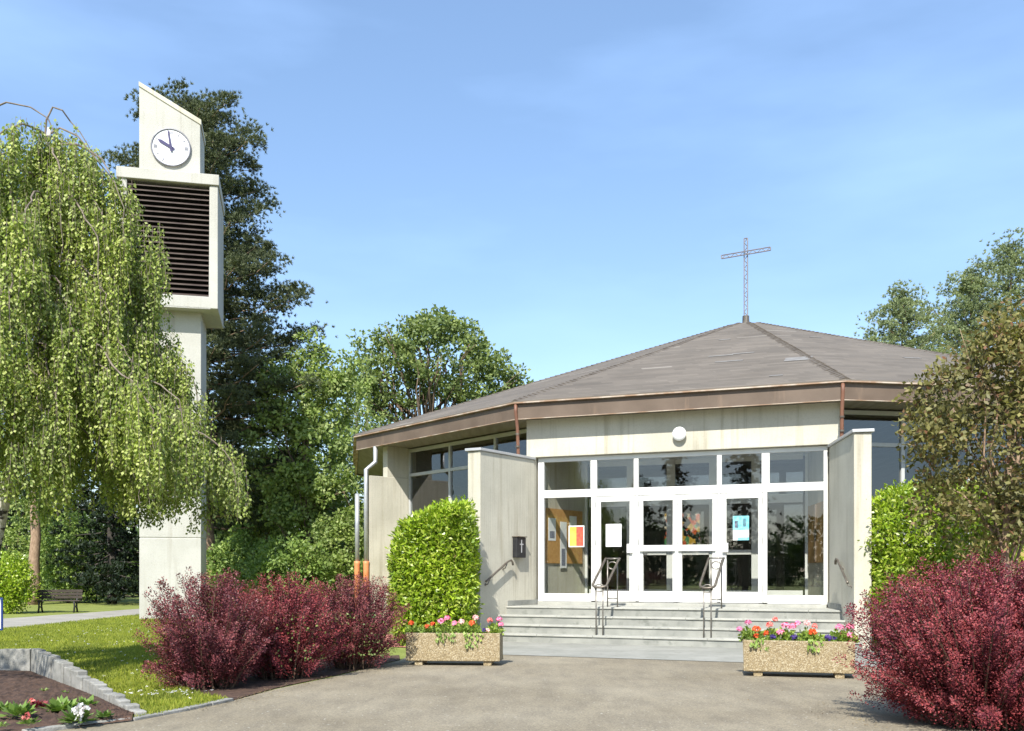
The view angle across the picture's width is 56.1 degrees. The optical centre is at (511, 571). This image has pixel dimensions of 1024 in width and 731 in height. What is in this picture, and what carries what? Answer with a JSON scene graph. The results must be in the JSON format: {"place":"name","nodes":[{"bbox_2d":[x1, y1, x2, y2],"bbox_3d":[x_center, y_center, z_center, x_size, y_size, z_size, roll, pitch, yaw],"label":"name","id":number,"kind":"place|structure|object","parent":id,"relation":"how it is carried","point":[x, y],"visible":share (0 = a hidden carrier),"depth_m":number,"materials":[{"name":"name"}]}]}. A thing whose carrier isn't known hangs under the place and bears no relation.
{"place":"outdoors","nodes":[
{"label":"outdoors","id":0,"kind":"place"},
{"bbox_2d":[0,670,133,730],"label":"soil","id":1,"kind":"structure","parent":0,"point":[19,687],"depth_m":9.22,"materials":[{"name":"brown soil"}]},
{"bbox_2d":[0,701,10,709],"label":"bedding plant","id":2,"kind":"object","parent":1,"relation":"on","point":[5,705],"visible":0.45,"depth_m":8.47,"materials":[{"name":"green plant"}]},
{"bbox_2d":[0,699,36,717],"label":"bedding plant","id":3,"kind":"object","parent":1,"relation":"on","point":[17,709],"visible":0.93,"depth_m":8.12,"materials":[{"name":"green plant"}]},
{"bbox_2d":[16,712,40,723],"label":"bedding plant","id":4,"kind":"object","parent":1,"relation":"on","point":[27,720],"visible":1,"depth_m":7.67,"materials":[{"name":"green plant"}]},
{"bbox_2d":[29,698,47,707],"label":"bedding plant","id":5,"kind":"object","parent":1,"relation":"on","point":[33,702],"visible":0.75,"depth_m":8.68,"materials":[{"name":"red plant"}]},
{"bbox_2d":[38,694,77,711],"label":"bedding plant","id":6,"kind":"object","parent":1,"relation":"on","point":[57,705],"visible":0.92,"depth_m":8.54,"materials":[{"name":"green plant"}]},
{"bbox_2d":[59,702,97,722],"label":"bedding plant","id":7,"kind":"object","parent":1,"relation":"on","point":[79,714],"visible":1,"depth_m":7.93,"materials":[{"name":"white plant"}]},
{"bbox_2d":[75,695,99,705],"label":"bedding plant","id":8,"kind":"object","parent":1,"relation":"on","point":[89,700],"visible":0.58,"depth_m":8.83,"materials":[{"name":"green plant"}]},
{"bbox_2d":[93,709,114,717],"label":"bedding plant","id":9,"kind":"object","parent":1,"relation":"on","point":[105,713],"visible":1,"depth_m":8.17,"materials":[{"name":"green plant"}]},
{"bbox_2d":[3,609,138,627],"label":"path","id":10,"kind":"structure","parent":0,"point":[16,622],"depth_m":27.24,"materials":[{"name":"grey concrete"}]},
{"bbox_2d":[0,614,321,717],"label":"grass","id":11,"kind":"structure","parent":0,"point":[145,701],"depth_m":15.34,"materials":[{"name":"green plant"}]},
{"bbox_2d":[29,625,206,698],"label":"daisies","id":12,"kind":"object","parent":11,"relation":"on","point":[133,673],"visible":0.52,"depth_m":9.92,"materials":[{"name":"white plant"}]},
{"bbox_2d":[164,655,399,699],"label":"soil","id":13,"kind":"structure","parent":0,"point":[252,685],"depth_m":11.20,"materials":[{"name":"brown soil"}]},
{"bbox_2d":[133,566,287,689],"bbox_3d":[-3.389,0.619,10.751,1.630,1.379,1.720,0,0,0],"label":"barberry bush","id":14,"kind":"object","parent":13,"relation":"on","point":[199,658],"visible":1,"depth_m":10.51,"materials":[{"name":"dark red-purple leaf"},{"name":"twig"}]},
{"bbox_2d":[216,571,356,679],"bbox_3d":[-2.765,0.645,11.744,1.742,1.327,1.595,0,0,0],"label":"barberry bush","id":15,"kind":"object","parent":13,"relation":"on","point":[295,655],"visible":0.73,"depth_m":11.55,"materials":[{"name":"red plant"}]},
{"bbox_2d":[295,572,413,669],"bbox_3d":[-2.144,0.649,12.901,1.592,1.316,1.592,0,0,0],"label":"barberry bush","id":16,"kind":"object","parent":13,"relation":"on","point":[368,629],"visible":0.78,"depth_m":12.75,"materials":[{"name":"dark red leaf"},{"name":"twig bark"}]},
{"bbox_2d":[383,634,405,646],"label":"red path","id":17,"kind":"structure","parent":0,"point":[395,643],"depth_m":17.27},
{"bbox_2d":[1,592,882,713],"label":"ground","id":18,"kind":"structure","parent":0,"point":[64,607],"depth_m":32.33,"materials":[{"name":"green plant"}]},
{"bbox_2d":[0,598,2,629],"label":"park sign","id":19,"kind":"object","parent":18,"relation":"on","point":[1,613],"visible":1,"depth_m":12.28,"materials":[{"name":"metal"}]},
{"bbox_2d":[0,549,44,613],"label":"shrub","id":20,"kind":"object","parent":18,"relation":"on","point":[12,585],"visible":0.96,"depth_m":29.78,"materials":[{"name":"green plant"}]},
{"bbox_2d":[0,495,54,597],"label":"shrub","id":21,"kind":"object","parent":18,"relation":"on","point":[13,540],"visible":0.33,"depth_m":42.44,"materials":[{"name":"green plant"}]},
{"bbox_2d":[0,401,85,604],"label":"pine tree","id":22,"kind":"object","parent":18,"relation":"on","point":[34,550],"depth_m":37.92,"materials":[{"name":"brown plant"}]},
{"bbox_2d":[33,590,82,612],"bbox_3d":[-14.543,0.943,30.766,1.363,0.743,0.640,0,0,-13],"label":"park bench","id":23,"kind":"object","parent":18,"relation":"on","point":[45,596],"visible":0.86,"depth_m":30.91,"materials":[{"name":"brown wood"}]},
{"bbox_2d":[25,515,107,602],"bbox_3d":[-18.510,-0.473,40.008,3.414,3.750,3.077,0,0,0],"label":"shrub","id":24,"kind":"object","parent":18,"relation":"on","point":[48,572],"visible":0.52,"depth_m":39.40,"materials":[{"name":"green plant"}]},
{"bbox_2d":[0,458,138,599],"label":"dark conifer","id":25,"kind":"object","parent":18,"relation":"on","point":[21,515],"visible":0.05,"depth_m":44.33,"materials":[{"name":"green plant"}]},
{"bbox_2d":[0,648,146,715],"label":"edging wall","id":26,"kind":"structure","parent":18,"relation":"on","point":[44,662],"depth_m":10.61,"materials":[{"name":"stone"}]},
{"bbox_2d":[45,426,139,603],"bbox_3d":[-16.301,-4.880,38.919,6.531,12.645,5.814,0,0,0],"label":"dark conifer","id":27,"kind":"object","parent":18,"relation":"on","point":[108,584],"visible":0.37,"depth_m":38.30,"materials":[{"name":"green plant"}]},
{"bbox_2d":[54,484,134,601],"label":"shrub","id":28,"kind":"object","parent":18,"relation":"on","point":[85,516],"visible":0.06,"depth_m":41.54,"materials":[{"name":"green plant"}]},
{"bbox_2d":[0,102,253,551],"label":"weeping birch","id":29,"kind":"object","parent":18,"relation":"on","point":[80,364],"visible":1,"depth_m":11.43,"materials":[{"name":"green plant"}]},
{"bbox_2d":[22,698,232,730],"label":"kerb","id":30,"kind":"structure","parent":18,"relation":"on","point":[74,725],"depth_m":8.34,"materials":[{"name":"concrete"}]},
{"bbox_2d":[116,82,224,619],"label":"bell tower","id":31,"kind":"structure","parent":18,"relation":"on","point":[178,193],"depth_m":26.14,"materials":[{"name":"concrete"}]},
{"bbox_2d":[0,476,363,594],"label":"wood","id":32,"kind":"object","parent":18,"relation":"on","point":[219,538],"visible":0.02,"depth_m":55.71,"materials":[{"name":"green plant"}]},
{"bbox_2d":[72,76,342,608],"bbox_3d":[-11.056,-7.803,34.025,9.982,18.421,9.876,0,0,0],"label":"pine tree","id":33,"kind":"object","parent":18,"relation":"on","point":[232,396],"visible":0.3,"depth_m":32.90,"materials":[{"name":"green plant"}]},
{"bbox_2d":[206,522,280,609],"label":"shrub","id":34,"kind":"object","parent":18,"relation":"on","point":[218,554],"visible":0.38,"depth_m":32.47,"materials":[{"name":"green plant"}]},
{"bbox_2d":[216,445,317,543],"bbox_3d":[-9.836,-1.865,38.393,5.027,6.543,3.595,0,0,0],"label":"maple tree","id":35,"kind":"object","parent":18,"relation":"on","point":[263,529],"visible":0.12,"depth_m":37.94,"materials":[{"name":"green plant"}]},
{"bbox_2d":[236,529,337,608],"bbox_3d":[-7.221,0.043,31.053,3.207,2.955,2.818,0,0,0],"label":"shrub","id":36,"kind":"object","parent":18,"relation":"on","point":[262,565],"visible":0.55,"depth_m":30.60,"materials":[{"name":"green plant"}]},
{"bbox_2d":[238,326,372,577],"bbox_3d":[-7.058,-3.523,32.940,4.942,9.856,3.489,0,0,0],"label":"maple tree","id":37,"kind":"object","parent":18,"relation":"on","point":[306,425],"visible":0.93,"depth_m":32.56,"materials":[{"name":"green plant"}]},
{"bbox_2d":[277,499,352,593],"bbox_3d":[-7.426,-0.904,35.905,3.138,4.733,2.752,0,0,0],"label":"shrub","id":38,"kind":"object","parent":18,"relation":"on","point":[332,515],"visible":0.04,"depth_m":35.66,"materials":[{"name":"green plant"}]},
{"bbox_2d":[291,511,363,610],"bbox_3d":[-5.861,-0.338,31.960,3.203,3.480,2.814,0,0,0],"label":"shrub","id":39,"kind":"object","parent":18,"relation":"on","point":[339,559],"visible":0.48,"depth_m":31.43,"materials":[{"name":"green plant"}]},
{"bbox_2d":[312,398,356,553],"bbox_3d":[-6.989,-2.837,36.557,2.074,8.480,1.727,0,0,-35],"label":"sapling","id":40,"kind":"object","parent":18,"relation":"on","point":[337,433],"visible":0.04,"depth_m":36.76,"materials":[{"name":"green plant"}]},
{"bbox_2d":[319,409,358,589],"bbox_3d":[-6.841,-2.684,36.975,1.929,8.175,2.147,0,0,0],"label":"sapling","id":41,"kind":"object","parent":18,"relation":"on","point":[354,421],"visible":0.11,"depth_m":36.89,"materials":[{"name":"green plant"}]},
{"bbox_2d":[328,462,363,585],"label":"shrub","id":42,"kind":"object","parent":18,"relation":"on","point":[346,505],"visible":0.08,"depth_m":37.05,"materials":[{"name":"green plant"}]},
{"bbox_2d":[322,380,372,547],"bbox_3d":[-6.452,-3.013,37.370,2.006,8.831,1.706,0,0,-42],"label":"sapling","id":43,"kind":"object","parent":18,"relation":"on","point":[341,401],"visible":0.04,"depth_m":37.23,"materials":[{"name":"green plant"}]},
{"bbox_2d":[337,376,383,527],"bbox_3d":[-6.071,-3.185,37.642,2.193,9.173,2.010,0,0,0],"label":"sapling","id":44,"kind":"object","parent":18,"relation":"on","point":[369,415],"visible":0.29,"depth_m":37.66,"materials":[{"name":"green plant"}]},
{"bbox_2d":[384,495,483,645],"bbox_3d":[-1.364,-0.019,17.110,1.795,2.803,1.517,0,0,0],"label":"laurel hedge","id":45,"kind":"object","parent":18,"relation":"on","point":[420,583],"visible":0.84,"depth_m":16.60,"materials":[{"name":"green plant"}]},
{"bbox_2d":[340,303,533,432],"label":"oak tree","id":46,"kind":"object","parent":18,"relation":"on","point":[417,327],"visible":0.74,"depth_m":45.17,"materials":[{"name":"green plant"}]},
{"bbox_2d":[353,322,1023,650],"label":"church","id":47,"kind":"structure","parent":18,"relation":"on","point":[784,427],"depth_m":19.32,"materials":[{"name":"brown"}]},
{"bbox_2d":[409,429,526,551],"bbox_3d":[-0.934,-1.771,22.088,0.090,2.578,5.128,0,0,-40],"label":"window","id":48,"kind":"structure","parent":47,"relation":"in","point":[450,469],"depth_m":22.70,"materials":[{"name":"white metal"}]},
{"bbox_2d":[485,559,513,585],"bbox_3d":[-0.262,0.012,18.338,0.115,0.515,0.916,0,0,35],"label":"wall handrail","id":49,"kind":"object","parent":47,"relation":"attached to","point":[498,570],"depth_m":18.30,"materials":[{"name":"grey metal"}]},
{"bbox_2d":[512,536,525,557],"bbox_3d":[0.151,-0.490,18.909,0.130,0.420,0.350,0,0,35],"label":"letter box","id":50,"kind":"object","parent":47,"relation":"attached to","point":[519,546],"visible":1,"depth_m":18.82,"materials":[{"name":"black metal"}]},
{"bbox_2d":[545,508,581,567],"bbox_3d":[1.113,-0.700,20.397,0.030,1.240,1.481,0,0,35],"label":"notice board","id":51,"kind":"object","parent":47,"relation":"attached to","point":[558,523],"visible":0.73,"depth_m":20.25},
{"bbox_2d":[569,526,583,546],"bbox_3d":[1.296,-0.715,19.298,0.326,0.430,0.006,0,0,21],"label":"poster","id":52,"kind":"object","parent":47,"relation":"attached to","point":[576,536],"visible":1,"depth_m":19.29,"materials":[{"name":"paper"}]},
{"bbox_2d":[606,524,620,546],"bbox_3d":[2.015,-0.725,19.030,0.317,0.450,0.004,0,0,21],"label":"poster","id":53,"kind":"object","parent":47,"relation":"attached to","point":[613,535],"visible":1,"depth_m":19.03,"materials":[{"name":"paper"}]},
{"bbox_2d":[595,496,635,601],"bbox_3d":[2.045,-0.452,19.002,0.825,2.090,0.128,0,0,21],"label":"door","id":54,"kind":"structure","parent":47,"relation":"in","point":[623,596],"depth_m":18.95,"materials":[{"name":"white metal"}]},
{"bbox_2d":[638,495,676,601],"bbox_3d":[2.836,-0.452,18.714,0.756,2.090,0.113,0,0,21],"label":"door","id":55,"kind":"structure","parent":47,"relation":"in","point":[643,596],"depth_m":18.72,"materials":[{"name":"white metal"}]},
{"bbox_2d":[672,427,685,440],"bbox_3d":[3.201,-2.642,18.371,0.270,0.270,0.160,0,0,21],"label":"wall lamp","id":56,"kind":"object","parent":47,"relation":"attached to","point":[678,433],"visible":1,"depth_m":18.31,"materials":[{"name":"glass"}]},
{"bbox_2d":[677,494,717,602],"bbox_3d":[3.555,-0.452,18.445,0.772,2.090,0.113,0,0,21],"label":"door","id":57,"kind":"structure","parent":47,"relation":"in","point":[682,596],"depth_m":18.43,"materials":[{"name":"white metal"}]},
{"bbox_2d":[733,516,748,539],"bbox_3d":[4.331,-0.830,18.163,0.296,0.460,0.006,0,0,21],"label":"poster","id":58,"kind":"object","parent":47,"relation":"attached to","point":[740,527],"visible":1,"depth_m":18.16,"materials":[{"name":"paper"}]},
{"bbox_2d":[720,492,762,602],"bbox_3d":[4.330,-0.452,18.147,0.788,2.090,0.128,0,0,21],"label":"door","id":59,"kind":"structure","parent":47,"relation":"in","point":[727,597],"depth_m":18.17,"materials":[{"name":"white metal"}]},
{"bbox_2d":[721,238,770,322],"bbox_3d":[7.082,-8.807,29.085,1.482,2.633,0.218,0,0,11],"label":"roof cross","id":60,"kind":"object","parent":47,"relation":"on","point":[745,318],"visible":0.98,"depth_m":29.06,"materials":[{"name":"metal"}]},
{"bbox_2d":[808,501,823,562],"bbox_3d":[5.880,-0.750,18.611,0.052,1.140,1.481,0,0,6],"label":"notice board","id":61,"kind":"object","parent":47,"relation":"attached to","point":[816,533],"visible":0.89,"depth_m":18.51,"materials":[{"name":"brown wood"}]},
{"bbox_2d":[834,558,851,587],"bbox_3d":[5.579,0.012,16.154,0.116,0.516,0.916,0,0,6],"label":"wall handrail","id":62,"kind":"object","parent":47,"relation":"attached to","point":[836,560],"depth_m":16.10,"materials":[{"name":"grey metal"}]},
{"bbox_2d":[844,410,1023,545],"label":"window","id":63,"kind":"structure","parent":47,"relation":"in","point":[846,412],"depth_m":18.31,"materials":[{"name":"white metal"}]},
{"bbox_2d":[853,279,961,355],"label":"pine tree","id":64,"kind":"object","parent":18,"relation":"on","point":[899,305],"visible":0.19,"depth_m":51.18,"materials":[{"name":"green plant"}]},
{"bbox_2d":[857,475,1023,648],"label":"laurel hedge","id":65,"kind":"object","parent":18,"relation":"on","point":[893,556],"visible":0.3,"depth_m":15.31,"materials":[{"name":"green plant"}]},
{"bbox_2d":[891,289,1023,594],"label":"plum tree","id":66,"kind":"object","parent":18,"relation":"on","point":[1006,507],"visible":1,"depth_m":12.11,"materials":[{"name":"green plant"}]},
{"bbox_2d":[904,252,1023,361],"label":"pine tree","id":67,"kind":"object","parent":18,"relation":"on","point":[970,296],"visible":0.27,"depth_m":53.15,"materials":[{"name":"green plant"}]},
{"bbox_2d":[935,226,1023,360],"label":"pine tree","id":68,"kind":"object","parent":18,"relation":"on","point":[1012,262],"visible":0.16,"depth_m":54.21,"materials":[{"name":"green plant"}]},
{"bbox_2d":[0,0,1023,568],"label":"sky","id":69,"kind":"structure","parent":0,"point":[572,180],"materials":[{"name":"blue"}]},
{"bbox_2d":[57,650,1022,730],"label":"driveway","id":70,"kind":"structure","parent":0,"point":[529,693],"depth_m":9.51,"materials":[{"name":"grey asphalt"}]},
{"bbox_2d":[405,631,502,665],"bbox_3d":[-0.800,1.069,13.450,1.330,0.449,0.440,0,0,5],"label":"flower planter","id":71,"kind":"object","parent":70,"relation":"on","point":[422,648],"visible":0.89,"depth_m":13.23,"materials":[{"name":"stone"}]},
{"bbox_2d":[404,620,420,632],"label":"geranium","id":72,"kind":"object","parent":71,"relation":"on","point":[413,628],"visible":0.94,"depth_m":13.41,"materials":[{"name":"green plant"}]},
{"bbox_2d":[418,622,438,632],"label":"geranium","id":73,"kind":"object","parent":71,"relation":"on","point":[427,628],"visible":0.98,"depth_m":13.37,"materials":[{"name":"green plant"}]},
{"bbox_2d":[434,615,457,642],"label":"geranium","id":74,"kind":"object","parent":71,"relation":"on","point":[442,629],"visible":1,"depth_m":13.36,"materials":[{"name":"green plant"}]},
{"bbox_2d":[454,619,472,632],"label":"geranium","id":75,"kind":"object","parent":71,"relation":"on","point":[460,628],"visible":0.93,"depth_m":13.34,"materials":[{"name":"green plant"}]},
{"bbox_2d":[463,615,483,648],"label":"geranium","id":76,"kind":"object","parent":71,"relation":"on","point":[475,629],"visible":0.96,"depth_m":13.29,"materials":[{"name":"green plant"}]},
{"bbox_2d":[479,628,490,632],"bbox_3d":[-0.376,0.834,13.314,0.190,0.134,0.187,0,0,45],"label":"pansy","id":77,"kind":"object","parent":71,"relation":"on","point":[484,630],"visible":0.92,"depth_m":13.27,"materials":[{"name":"blue plant"}]},
{"bbox_2d":[485,617,505,635],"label":"geranium","id":78,"kind":"object","parent":71,"relation":"on","point":[493,627],"visible":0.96,"depth_m":13.32,"materials":[{"name":"green plant"}]},
{"bbox_2d":[743,638,854,678],"bbox_3d":[3.560,1.069,11.950,1.330,0.449,0.440,0,0,15],"label":"flower planter","id":79,"kind":"object","parent":70,"relation":"on","point":[786,656],"visible":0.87,"depth_m":11.74,"materials":[{"name":"stone"}]},
{"bbox_2d":[736,620,754,640],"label":"geranium","id":80,"kind":"object","parent":79,"relation":"on","point":[745,633],"visible":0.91,"depth_m":12.05,"materials":[{"name":"green plant"}]},
{"bbox_2d":[747,626,768,650],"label":"geranium","id":81,"kind":"object","parent":79,"relation":"on","point":[758,635],"visible":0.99,"depth_m":11.95,"materials":[{"name":"green plant"}]},
{"bbox_2d":[761,617,779,639],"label":"geranium","id":82,"kind":"object","parent":79,"relation":"on","point":[769,625],"visible":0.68,"depth_m":11.98,"materials":[{"name":"green plant"}]},
{"bbox_2d":[765,634,778,639],"bbox_3d":[3.236,0.834,11.933,0.192,0.144,0.180,0,0,0],"label":"pansy","id":83,"kind":"object","parent":79,"relation":"on","point":[772,637],"visible":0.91,"depth_m":11.88,"materials":[{"name":"blue plant"}]},
{"bbox_2d":[775,620,800,640],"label":"geranium","id":84,"kind":"object","parent":79,"relation":"on","point":[784,633],"visible":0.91,"depth_m":11.90,"materials":[{"name":"pink plant"}]},
{"bbox_2d":[785,634,800,640],"bbox_3d":[3.471,0.830,11.857,0.188,0.129,0.177,0,0,-20],"label":"pansy","id":85,"kind":"object","parent":79,"relation":"on","point":[794,637],"visible":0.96,"depth_m":11.81,"materials":[{"name":"purple plant"}]},
{"bbox_2d":[797,620,817,640],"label":"geranium","id":86,"kind":"object","parent":79,"relation":"on","point":[805,631],"visible":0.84,"depth_m":11.87,"materials":[{"name":"green plant"}]},
{"bbox_2d":[800,629,824,652],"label":"geranium","id":87,"kind":"object","parent":79,"relation":"on","point":[815,636],"visible":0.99,"depth_m":11.76,"materials":[{"name":"green plant"}]},
{"bbox_2d":[821,634,837,640],"bbox_3d":[3.890,0.825,11.744,0.207,0.135,0.223,0,0,44],"label":"pansy","id":88,"kind":"object","parent":79,"relation":"on","point":[828,637],"visible":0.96,"depth_m":11.70,"materials":[{"name":"purple plant"}]},
{"bbox_2d":[830,624,847,641],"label":"geranium","id":89,"kind":"object","parent":79,"relation":"on","point":[836,634],"visible":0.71,"depth_m":11.76,"materials":[{"name":"green plant"}]},
{"bbox_2d":[839,624,858,642],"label":"geranium","id":90,"kind":"object","parent":79,"relation":"on","point":[850,635],"visible":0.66,"depth_m":11.71,"materials":[{"name":"green plant"}]},
{"bbox_2d":[833,549,1023,730],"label":"barberry bush","id":91,"kind":"object","parent":70,"relation":"on","point":[957,660],"visible":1,"depth_m":7.85,"materials":[{"name":"red plant"}]},
{"bbox_2d":[503,641,893,666],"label":"pavement","id":92,"kind":"structure","parent":0,"point":[717,654],"depth_m":15.53,"materials":[{"name":"grey concrete"}]},
{"bbox_2d":[489,605,861,650],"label":"entrance steps","id":93,"kind":"structure","parent":92,"relation":"on","point":[657,625],"depth_m":17.28,"materials":[{"name":"concrete"}]},
{"bbox_2d":[592,558,620,634],"bbox_3d":[1.724,0.435,17.648,0.311,1.410,0.894,0,0,23],"label":"handrail","id":94,"kind":"object","parent":93,"relation":"on","point":[596,587],"visible":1,"depth_m":17.35,"materials":[{"name":"metal"}]},
{"bbox_2d":[699,557,724,637],"bbox_3d":[3.531,0.435,16.973,0.311,1.410,0.894,0,0,23],"label":"handrail","id":95,"kind":"object","parent":93,"relation":"on","point":[711,587],"visible":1,"depth_m":16.81,"materials":[{"name":"metal"}]}
]}

